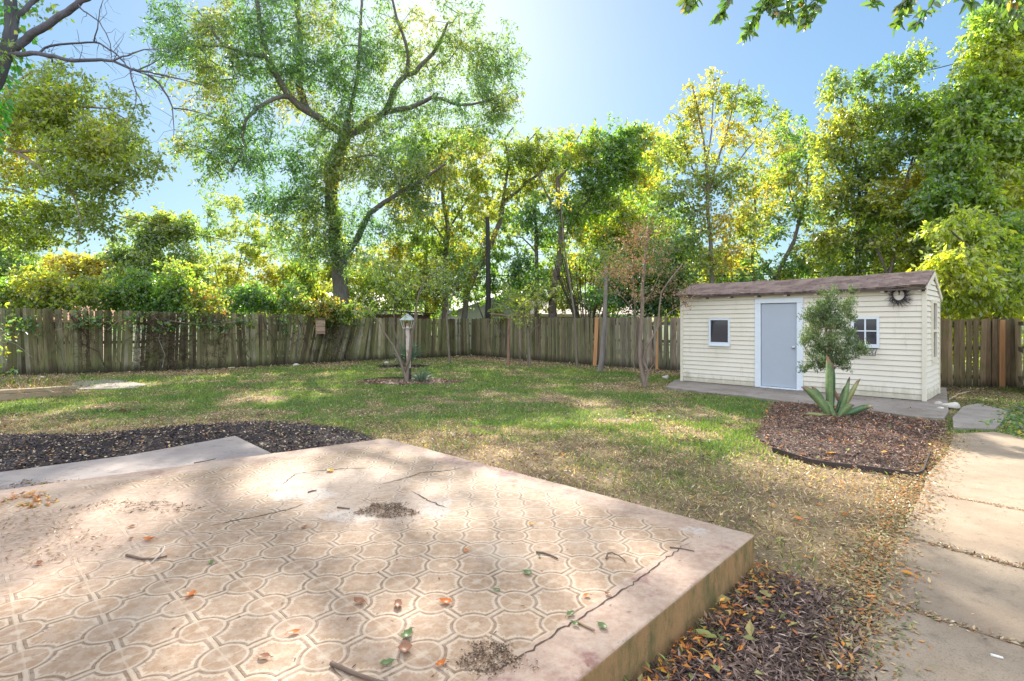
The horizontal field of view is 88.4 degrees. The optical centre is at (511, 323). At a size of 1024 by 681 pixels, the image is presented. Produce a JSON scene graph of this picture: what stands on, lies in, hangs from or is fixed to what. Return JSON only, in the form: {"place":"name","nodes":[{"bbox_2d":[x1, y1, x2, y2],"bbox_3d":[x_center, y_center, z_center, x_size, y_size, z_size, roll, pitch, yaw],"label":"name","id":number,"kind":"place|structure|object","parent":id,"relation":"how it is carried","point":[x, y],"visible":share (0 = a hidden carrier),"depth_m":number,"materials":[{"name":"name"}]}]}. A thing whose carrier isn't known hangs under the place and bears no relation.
{"place":"outdoors","nodes":[
{"label":"outdoors","id":0,"kind":"place"},
{"bbox_2d":[198,292,392,350],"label":"house","id":1,"kind":"structure","parent":0,"point":[292,325],"depth_m":29.48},
{"bbox_2d":[0,438,753,680],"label":"patio","id":2,"kind":"structure","parent":0,"point":[90,633],"depth_m":2.69,"materials":[{"name":"concrete"}]},
{"bbox_2d":[125,554,166,559],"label":"twig","id":3,"kind":"object","parent":2,"relation":"on","point":[139,558],"visible":1,"depth_m":2.85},
{"bbox_2d":[258,652,272,656],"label":"fallen leaf","id":4,"kind":"object","parent":2,"relation":"on","point":[264,654],"visible":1,"depth_m":2.01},
{"bbox_2d":[329,661,383,680],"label":"twig","id":5,"kind":"object","parent":2,"relation":"on","point":[336,665],"visible":1,"depth_m":1.91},
{"bbox_2d":[354,597,367,604],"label":"fallen leaf","id":6,"kind":"object","parent":2,"relation":"on","point":[358,599],"visible":1,"depth_m":2.41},
{"bbox_2d":[0,451,722,679],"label":"debris","id":7,"kind":"object","parent":2,"relation":"on","point":[481,649],"visible":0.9,"depth_m":3.17,"materials":[{"name":"plant"}]},
{"bbox_2d":[380,658,396,663],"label":"fallen leaf","id":8,"kind":"object","parent":2,"relation":"on","point":[387,661],"visible":1,"depth_m":1.97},
{"bbox_2d":[394,599,401,606],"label":"fallen leaf","id":9,"kind":"object","parent":2,"relation":"on","point":[398,603],"visible":1,"depth_m":2.38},
{"bbox_2d":[398,640,412,651],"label":"fallen leaf","id":10,"kind":"object","parent":2,"relation":"on","point":[405,646],"visible":1,"depth_m":2.06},
{"bbox_2d":[401,627,413,636],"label":"fallen leaf","id":11,"kind":"object","parent":2,"relation":"on","point":[407,632],"visible":1,"depth_m":2.15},
{"bbox_2d":[435,658,448,664],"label":"fallen leaf","id":12,"kind":"object","parent":2,"relation":"on","point":[440,662],"visible":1,"depth_m":1.97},
{"bbox_2d":[436,598,451,602],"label":"fallen leaf","id":13,"kind":"object","parent":2,"relation":"on","point":[445,600],"visible":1,"depth_m":2.41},
{"bbox_2d":[536,551,557,558],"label":"twig","id":14,"kind":"object","parent":2,"relation":"on","point":[546,553],"visible":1,"depth_m":2.90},
{"bbox_2d":[578,621,594,630],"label":"twig","id":15,"kind":"object","parent":2,"relation":"on","point":[585,625],"visible":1,"depth_m":2.20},
{"bbox_2d":[596,621,606,627],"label":"fallen leaf","id":16,"kind":"object","parent":2,"relation":"on","point":[602,624],"visible":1,"depth_m":2.21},
{"bbox_2d":[0,325,1023,680],"bbox_3d":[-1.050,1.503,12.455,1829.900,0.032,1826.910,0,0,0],"label":"ground","id":17,"kind":"structure","parent":0,"point":[772,553],"depth_m":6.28,"materials":[{"name":"plant"}]},
{"bbox_2d":[0,302,47,386],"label":"side shrub","id":18,"kind":"object","parent":17,"relation":"on","point":[6,352],"visible":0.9,"depth_m":12.23,"materials":[{"name":"green plant"}]},
{"bbox_2d":[0,237,74,285],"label":"shady tree","id":19,"kind":"object","parent":17,"relation":"on","point":[4,263],"visible":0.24,"depth_m":20.73,"materials":[{"name":"green plant"}]},
{"bbox_2d":[0,390,75,400],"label":"timber beam","id":20,"kind":"structure","parent":17,"relation":"on","point":[12,396],"depth_m":10.55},
{"bbox_2d":[0,385,76,393],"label":"timber beam","id":21,"kind":"structure","parent":20,"relation":"on","point":[11,391],"depth_m":10.57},
{"bbox_2d":[0,371,84,393],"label":"dry weeds","id":22,"kind":"object","parent":17,"relation":"on","point":[24,384],"visible":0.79,"depth_m":11.61,"materials":[{"name":"plant"}]},
{"bbox_2d":[0,260,113,367],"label":"vine bush","id":23,"kind":"object","parent":17,"relation":"on","point":[40,290],"visible":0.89,"depth_m":16.38,"materials":[{"name":"green plant"}]},
{"bbox_2d":[1,302,122,362],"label":"house","id":24,"kind":"structure","parent":17,"relation":"on","point":[77,332],"depth_m":20.05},
{"bbox_2d":[9,245,123,288],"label":"golden tree","id":25,"kind":"object","parent":17,"relation":"on","point":[91,266],"visible":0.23,"depth_m":24.63,"materials":[{"name":"yellow plant"}]},
{"bbox_2d":[0,52,177,266],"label":"leafy tree","id":26,"kind":"object","parent":17,"relation":"on","point":[44,115],"visible":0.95,"depth_m":12.28,"materials":[{"name":"green plant"}]},
{"bbox_2d":[0,0,214,181],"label":"tree branch","id":27,"kind":"object","parent":17,"relation":"on","point":[12,44],"visible":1,"depth_m":8.45,"materials":[{"name":"brown plant"}]},
{"bbox_2d":[70,379,146,389],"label":"paving slab","id":28,"kind":"structure","parent":17,"relation":"on","point":[112,386],"depth_m":12.70,"materials":[{"name":"concrete"}]},
{"bbox_2d":[0,436,271,489],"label":"step","id":29,"kind":"object","parent":17,"relation":"on","point":[233,447],"visible":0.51,"depth_m":5.38,"materials":[{"name":"concrete"}]},
{"bbox_2d":[87,202,222,358],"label":"round tree","id":30,"kind":"object","parent":17,"relation":"on","point":[149,241],"visible":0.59,"depth_m":20.18,"materials":[{"name":"green plant"}]},
{"bbox_2d":[76,255,235,328],"bbox_3d":[-11.898,-0.336,17.551,5.138,3.877,1.877,0,0,0],"label":"vine bush","id":31,"kind":"object","parent":17,"relation":"on","point":[176,293],"visible":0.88,"depth_m":17.34,"materials":[{"name":"green plant"}]},
{"bbox_2d":[0,419,376,471],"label":"mulch","id":32,"kind":"object","parent":17,"relation":"on","point":[40,449],"visible":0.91,"depth_m":6.46,"materials":[{"name":"wood"}]},
{"bbox_2d":[194,269,248,331],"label":"tree","id":33,"kind":"object","parent":17,"relation":"on","point":[205,290],"visible":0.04,"depth_m":40.21,"materials":[{"name":"green plant"}]},
{"bbox_2d":[0,307,470,374],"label":"fence","id":34,"kind":"object","parent":17,"relation":"on","point":[374,343],"visible":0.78,"depth_m":17.43,"materials":[{"name":"wood"}]},
{"bbox_2d":[0,308,358,371],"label":"climbing vine","id":35,"kind":"object","parent":34,"relation":"attached to","point":[80,323],"visible":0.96,"depth_m":16.78,"materials":[{"name":"green plant"}]},
{"bbox_2d":[314,318,324,333],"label":"bat house","id":36,"kind":"structure","parent":34,"relation":"attached to","point":[320,327],"depth_m":19.54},
{"bbox_2d":[190,190,323,351],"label":"airy tree","id":37,"kind":"object","parent":17,"relation":"on","point":[252,254],"visible":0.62,"depth_m":25.81,"materials":[{"name":"green plant"}]},
{"bbox_2d":[0,181,301,251],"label":"wire","id":38,"kind":"object","parent":37,"relation":"attached to","point":[155,224],"visible":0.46,"depth_m":18.73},
{"bbox_2d":[209,273,382,338],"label":"vine bush","id":39,"kind":"object","parent":17,"relation":"on","point":[248,299],"visible":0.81,"depth_m":19.77,"materials":[{"name":"green plant"}]},
{"bbox_2d":[274,260,352,292],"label":"tree","id":40,"kind":"object","parent":17,"relation":"on","point":[323,286],"visible":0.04,"depth_m":43.32,"materials":[{"name":"green plant"}]},
{"bbox_2d":[220,234,421,336],"bbox_3d":[-9.116,-1.396,25.541,9.604,6.005,2.542,0,0,0],"label":"hedge bush","id":41,"kind":"object","parent":17,"relation":"on","point":[312,288],"visible":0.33,"depth_m":25.28,"materials":[{"name":"green plant"}]},
{"bbox_2d":[127,0,530,356],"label":"pecan tree","id":42,"kind":"object","parent":17,"relation":"on","point":[335,163],"visible":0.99,"depth_m":21.45,"materials":[{"name":"green plant"}]},
{"bbox_2d":[321,265,424,321],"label":"bush","id":43,"kind":"object","parent":17,"relation":"on","point":[362,286],"visible":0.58,"depth_m":23.80,"materials":[{"name":"green plant"}]},
{"bbox_2d":[364,377,413,380],"bbox_3d":[-3.303,1.480,14.004,1.337,0.080,0.441,0,0,-25],"label":"edging","id":44,"kind":"object","parent":17,"relation":"on","point":[384,378],"visible":0.48,"depth_m":14.12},
{"bbox_2d":[363,308,436,344],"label":"garden shed","id":45,"kind":"structure","parent":17,"relation":"on","point":[419,316],"depth_m":24.35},
{"bbox_2d":[379,364,428,367],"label":"mulch","id":46,"kind":"object","parent":17,"relation":"on","point":[396,365],"visible":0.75,"depth_m":18.17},
{"bbox_2d":[400,314,413,378],"bbox_3d":[-2.686,0.648,13.524,0.332,1.804,0.332,0,0,0],"label":"lamp post","id":47,"kind":"object","parent":17,"relation":"on","point":[407,329],"visible":0.73,"depth_m":13.48,"materials":[{"name":"metal"}]},
{"bbox_2d":[390,336,425,365],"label":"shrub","id":48,"kind":"object","parent":17,"relation":"on","point":[404,360],"visible":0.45,"depth_m":18.15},
{"bbox_2d":[360,378,467,384],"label":"mulch","id":49,"kind":"object","parent":17,"relation":"on","point":[392,381],"visible":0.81,"depth_m":13.30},
{"bbox_2d":[330,247,466,381],"bbox_3d":[-2.804,-0.199,13.228,3.302,3.417,1.630,0,0,0],"label":"crape myrtle","id":50,"kind":"object","parent":49,"relation":"on","point":[405,370],"visible":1,"depth_m":13.27,"materials":[{"name":"green plant"}]},
{"bbox_2d":[408,367,435,381],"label":"yucca","id":51,"kind":"object","parent":17,"relation":"on","point":[420,377],"visible":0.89,"depth_m":13.35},
{"bbox_2d":[406,294,455,332],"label":"tree","id":52,"kind":"object","parent":17,"relation":"on","point":[433,315],"visible":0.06,"depth_m":44.54,"materials":[{"name":"green plant"}]},
{"bbox_2d":[376,115,501,322],"bbox_3d":[-3.827,-4.434,25.899,6.680,12.073,3.040,0,0,0],"label":"tall tree","id":53,"kind":"object","parent":17,"relation":"on","point":[444,241],"visible":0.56,"depth_m":25.76,"materials":[{"name":"green plant"}]},
{"bbox_2d":[377,201,521,322],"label":"slim tree","id":54,"kind":"object","parent":17,"relation":"on","point":[472,299],"visible":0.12,"depth_m":28.87,"materials":[{"name":"green plant"}]},
{"bbox_2d":[420,247,481,362],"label":"sapling","id":55,"kind":"object","parent":17,"relation":"on","point":[452,294],"visible":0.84,"depth_m":19.48,"materials":[{"name":"green plant"}]},
{"bbox_2d":[485,217,490,318],"bbox_3d":[-1.131,-1.801,25.200,0.258,6.601,0.258,0,0,-45],"label":"utility pole","id":56,"kind":"object","parent":17,"relation":"on","point":[488,269],"visible":0.6,"depth_m":25.11,"materials":[{"name":"brown wood"}]},
{"bbox_2d":[490,269,896,276],"bbox_3d":[7.262,-2.039,19.955,19.790,0.652,1.416,0,0,33],"label":"wire","id":57,"kind":"object","parent":56,"relation":"attached to","point":[678,275],"visible":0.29,"depth_m":19.97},
{"bbox_2d":[438,291,542,348],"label":"house","id":58,"kind":"structure","parent":17,"relation":"on","point":[475,313],"depth_m":30.96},
{"bbox_2d":[424,195,572,318],"bbox_3d":[-1.079,-2.472,27.492,8.781,8.156,2.443,0,0,0],"label":"hedge bush","id":59,"kind":"object","parent":17,"relation":"on","point":[507,242],"visible":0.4,"depth_m":27.37,"materials":[{"name":"green plant"}]},
{"bbox_2d":[0,355,1023,680],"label":"leaf litter","id":60,"kind":"object","parent":17,"relation":"on","point":[898,501],"visible":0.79,"depth_m":3.79,"materials":[{"name":"plant"}]},
{"bbox_2d":[490,313,534,365],"bbox_3d":[0.006,0.565,18.841,1.610,1.874,0.134,0,0,0],"label":"post","id":61,"kind":"object","parent":17,"relation":"on","point":[508,345],"visible":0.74,"depth_m":18.80,"materials":[{"name":"brown wood"}]},
{"bbox_2d":[446,123,588,318],"bbox_3d":[0.468,-4.344,26.856,7.921,11.922,3.032,0,0,0],"label":"tree","id":62,"kind":"object","parent":17,"relation":"on","point":[532,153],"visible":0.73,"depth_m":26.83,"materials":[{"name":"green plant"}]},
{"bbox_2d":[514,320,522,365],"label":"sapling","id":63,"kind":"object","parent":17,"relation":"on","point":[518,344],"visible":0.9,"depth_m":18.02,"materials":[{"name":"brown plant"}]},
{"bbox_2d":[487,284,564,337],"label":"bush","id":64,"kind":"object","parent":17,"relation":"on","point":[498,310],"visible":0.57,"depth_m":22.73,"materials":[{"name":"green plant"}]},
{"bbox_2d":[497,275,560,366],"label":"sapling","id":65,"kind":"object","parent":17,"relation":"on","point":[530,303],"visible":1,"depth_m":17.99,"materials":[{"name":"green plant"}]},
{"bbox_2d":[492,196,568,317],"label":"dark trunk tree","id":66,"kind":"object","parent":17,"relation":"on","point":[516,265],"visible":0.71,"depth_m":24.88,"materials":[{"name":"green plant"}]},
{"bbox_2d":[550,187,587,367],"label":"sapling","id":67,"kind":"object","parent":17,"relation":"on","point":[566,256],"visible":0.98,"depth_m":17.63,"materials":[{"name":"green plant"}]},
{"bbox_2d":[471,317,679,370],"bbox_3d":[3.672,0.676,18.509,0.757,1.849,17.056,0,0,-43],"label":"fence","id":68,"kind":"object","parent":17,"relation":"on","point":[487,340],"visible":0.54,"depth_m":19.54,"materials":[{"name":"brown wood"}]},
{"bbox_2d":[522,296,644,346],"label":"house","id":69,"kind":"structure","parent":17,"relation":"on","point":[567,316],"depth_m":29.77,"materials":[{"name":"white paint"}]},
{"bbox_2d":[557,282,617,316],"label":"bush","id":70,"kind":"object","parent":17,"relation":"on","point":[564,307],"visible":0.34,"depth_m":23.83,"materials":[{"name":"green plant"}]},
{"bbox_2d":[550,229,634,347],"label":"stem clump","id":71,"kind":"object","parent":17,"relation":"on","point":[586,263],"visible":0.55,"depth_m":21.47,"materials":[{"name":"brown plant"}]},
{"bbox_2d":[515,112,671,357],"bbox_3d":[3.788,-3.744,22.953,7.325,10.780,2.918,0,0,0],"label":"slanted tree","id":72,"kind":"object","parent":17,"relation":"on","point":[618,168],"visible":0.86,"depth_m":22.70,"materials":[{"name":"green plant"}]},
{"bbox_2d":[578,239,625,371],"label":"sapling","id":73,"kind":"object","parent":17,"relation":"on","point":[602,348],"visible":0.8,"depth_m":16.23,"materials":[{"name":"green plant"}]},
{"bbox_2d":[545,127,703,316],"bbox_3d":[5.982,-4.384,28.065,9.209,12.001,3.324,0,0,0],"label":"backdrop tree","id":74,"kind":"object","parent":17,"relation":"on","point":[672,221],"visible":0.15,"depth_m":27.71,"materials":[{"name":"green plant"}]},
{"bbox_2d":[582,223,702,347],"bbox_3d":[4.827,-1.070,19.352,4.472,5.347,2.377,0,0,0],"label":"shade bush","id":75,"kind":"object","parent":17,"relation":"on","point":[650,309],"visible":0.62,"depth_m":19.21,"materials":[{"name":"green plant"}]},
{"bbox_2d":[587,210,706,386],"bbox_3d":[3.181,-0.528,12.554,2.764,4.100,1.820,0,0,0],"label":"crape myrtle","id":76,"kind":"object","parent":17,"relation":"on","point":[641,360],"visible":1,"depth_m":12.45,"materials":[{"name":"brown plant"}]},
{"bbox_2d":[544,208,754,321],"bbox_3d":[6.469,-1.939,24.939,10.058,7.083,2.411,0,0,0],"label":"hedge bush","id":77,"kind":"object","parent":17,"relation":"on","point":[589,273],"visible":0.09,"depth_m":24.77,"materials":[{"name":"green plant"}]},
{"bbox_2d":[652,270,726,330],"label":"tree","id":78,"kind":"object","parent":17,"relation":"on","point":[676,310],"visible":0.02,"depth_m":40.05,"materials":[{"name":"green plant"}]},
{"bbox_2d":[624,561,802,680],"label":"leaf litter","id":79,"kind":"object","parent":17,"relation":"on","point":[689,656],"visible":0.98,"depth_m":2.47,"materials":[{"name":"plant"}]},
{"bbox_2d":[650,66,792,282],"bbox_3d":[6.809,-3.311,17.099,4.496,9.828,1.886,0,0,-4],"label":"thin tree","id":80,"kind":"object","parent":17,"relation":"on","point":[733,171],"visible":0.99,"depth_m":16.92,"materials":[{"name":"green plant"}]},
{"bbox_2d":[699,249,774,281],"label":"tree","id":81,"kind":"object","parent":17,"relation":"on","point":[745,274],"depth_m":41.71,"materials":[{"name":"green plant"}]},
{"bbox_2d":[649,115,850,285],"bbox_3d":[9.503,-3.340,20.973,7.972,9.886,2.150,0,0,0],"label":"tree","id":82,"kind":"object","parent":17,"relation":"on","point":[781,146],"visible":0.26,"depth_m":20.93,"materials":[{"name":"green plant"}]},
{"bbox_2d":[630,563,907,680],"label":"mulch","id":83,"kind":"object","parent":17,"relation":"on","point":[770,646],"visible":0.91,"depth_m":2.42,"materials":[{"name":"wood"}]},
{"bbox_2d":[696,629,716,637],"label":"fallen leaf","id":84,"kind":"object","parent":83,"relation":"on","point":[702,631],"visible":0.89,"depth_m":2.44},
{"bbox_2d":[715,264,853,282],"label":"tall bush","id":85,"kind":"object","parent":17,"relation":"on","point":[742,279],"visible":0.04,"depth_m":19.87,"materials":[{"name":"green plant"}]},
{"bbox_2d":[736,108,847,281],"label":"leaning tree","id":86,"kind":"object","parent":17,"relation":"on","point":[787,177],"visible":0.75,"depth_m":18.38,"materials":[{"name":"green plant"}]},
{"bbox_2d":[665,379,948,420],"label":"shed slab","id":87,"kind":"structure","parent":17,"relation":"on","point":[931,410],"depth_m":10.22,"materials":[{"name":"concrete"}]},
{"bbox_2d":[674,270,942,401],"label":"shed","id":88,"kind":"structure","parent":87,"relation":"on","point":[741,333],"depth_m":11.39,"materials":[{"name":"beige"}]},
{"bbox_2d":[708,318,729,346],"bbox_3d":[4.992,0.210,12.673,0.082,0.670,0.535,0,0,-44],"label":"window","id":89,"kind":"structure","parent":88,"relation":"in","point":[719,328],"depth_m":12.67,"materials":[{"name":"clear glass"}]},
{"bbox_2d":[762,303,796,387],"bbox_3d":[5.924,0.482,11.705,0.102,1.855,0.744,0,0,-44],"label":"door","id":90,"kind":"structure","parent":88,"relation":"in","point":[779,321],"depth_m":11.71,"materials":[{"name":"metal"}]},
{"bbox_2d":[851,317,879,347],"bbox_3d":[7.066,0.177,10.531,0.065,0.615,0.472,0,0,-44],"label":"window","id":91,"kind":"structure","parent":88,"relation":"in","point":[868,328],"depth_m":10.48,"materials":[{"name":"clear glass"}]},
{"bbox_2d":[885,284,914,306],"bbox_3d":[7.408,-0.523,10.078,0.070,0.477,0.498,0,0,-44],"label":"wreath","id":92,"kind":"object","parent":88,"relation":"attached to","point":[892,298],"visible":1,"depth_m":10.06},
{"bbox_2d":[930,299,937,362],"bbox_3d":[8.369,0.145,10.458,0.530,1.230,0.065,0,0,-44],"label":"window","id":93,"kind":"structure","parent":88,"relation":"in","point":[934,303],"depth_m":10.52,"materials":[{"name":"clear glass"}]},
{"bbox_2d":[772,447,852,469],"bbox_3d":[3.196,1.480,5.727,0.167,0.080,0.880,0,0,-31],"label":"edging","id":94,"kind":"object","parent":17,"relation":"on","point":[803,459],"visible":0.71,"depth_m":5.60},
{"bbox_2d":[796,283,871,400],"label":"juniper","id":95,"kind":"object","parent":17,"relation":"on","point":[824,309],"visible":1,"depth_m":8.69,"materials":[{"name":"green plant"}]},
{"bbox_2d":[675,0,1023,45],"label":"overhanging tree","id":96,"kind":"object","parent":17,"relation":"on","point":[804,18],"visible":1,"depth_m":4.57,"materials":[{"name":"green plant"}]},
{"bbox_2d":[746,401,954,471],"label":"mulch","id":97,"kind":"object","parent":17,"relation":"on","point":[875,439],"visible":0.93,"depth_m":6.66,"materials":[{"name":"wood"}]},
{"bbox_2d":[801,355,872,416],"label":"agave","id":98,"kind":"object","parent":97,"relation":"on","point":[842,408],"visible":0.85,"depth_m":8.10,"materials":[{"name":"plant"}]},
{"bbox_2d":[771,168,938,279],"bbox_3d":[12.049,-2.055,18.470,6.407,7.322,2.326,0,0,0],"label":"hedge bush","id":99,"kind":"object","parent":17,"relation":"on","point":[820,257],"visible":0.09,"depth_m":18.40,"materials":[{"name":"green plant"}]},
{"bbox_2d":[796,53,920,277],"bbox_3d":[10.512,-3.176,16.024,3.511,9.562,2.338,0,0,0],"label":"dark stem tree","id":100,"kind":"object","parent":17,"relation":"on","point":[849,184],"visible":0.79,"depth_m":15.84,"materials":[{"name":"green plant"}]},
{"bbox_2d":[857,451,930,478],"bbox_3d":[4.223,1.480,5.482,1.361,0.080,0.429,0,0,-26],"label":"edging","id":101,"kind":"object","parent":17,"relation":"on","point":[880,469],"visible":0.54,"depth_m":5.24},
{"bbox_2d":[852,37,954,282],"bbox_3d":[11.428,-3.264,15.026,3.064,9.731,1.953,0,0,0],"label":"forked tree","id":102,"kind":"object","parent":17,"relation":"on","point":[914,116],"visible":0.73,"depth_m":14.85,"materials":[{"name":"green plant"}]},
{"bbox_2d":[941,402,959,408],"bbox_3d":[7.703,1.447,9.263,0.316,0.135,0.168,0,0,0],"label":"rock","id":103,"kind":"object","parent":17,"relation":"on","point":[953,405],"visible":0.91,"depth_m":9.21,"materials":[{"name":"stone"}]},
{"bbox_2d":[899,0,1023,321],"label":"green tree","id":104,"kind":"object","parent":17,"relation":"on","point":[974,197],"visible":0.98,"depth_m":13.10,"materials":[{"name":"green plant"}]},
{"bbox_2d":[952,403,1007,431],"bbox_3d":[7.444,1.500,8.370,3.156,0.100,0.577,0,0,-45],"label":"flagstone","id":105,"kind":"object","parent":17,"relation":"on","point":[964,414],"visible":0.63,"depth_m":8.13,"materials":[{"name":"stone"}]},
{"bbox_2d":[940,318,1023,387],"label":"fence","id":106,"kind":"object","parent":17,"relation":"on","point":[1000,358],"visible":0.61,"depth_m":12.24,"materials":[{"name":"brown wood"}]},
{"bbox_2d":[940,289,1023,369],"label":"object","id":107,"kind":"object","parent":17,"relation":"on","point":[944,316],"visible":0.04,"depth_m":16.65,"materials":[{"name":"green plant"}]},
{"bbox_2d":[978,401,1023,437],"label":"ivy","id":108,"kind":"object","parent":17,"relation":"on","point":[1014,423],"visible":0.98,"depth_m":7.79,"materials":[{"name":"green plant"}]},
{"bbox_2d":[1018,321,1023,385],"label":"fence","id":109,"kind":"object","parent":17,"relation":"on","point":[1021,350],"visible":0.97,"depth_m":11.36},
{"bbox_2d":[0,0,1023,321],"label":"sky","id":110,"kind":"structure","parent":0,"point":[590,59],"materials":[{"name":"blue"}]},
{"bbox_2d":[853,432,1023,680],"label":"path","id":111,"kind":"structure","parent":0,"point":[988,593],"depth_m":3.06,"materials":[{"name":"concrete"}]},
{"bbox_2d":[735,387,1023,646],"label":"debris","id":112,"kind":"object","parent":111,"relation":"on","point":[949,546],"visible":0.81,"depth_m":3.18,"materials":[{"name":"plant"}]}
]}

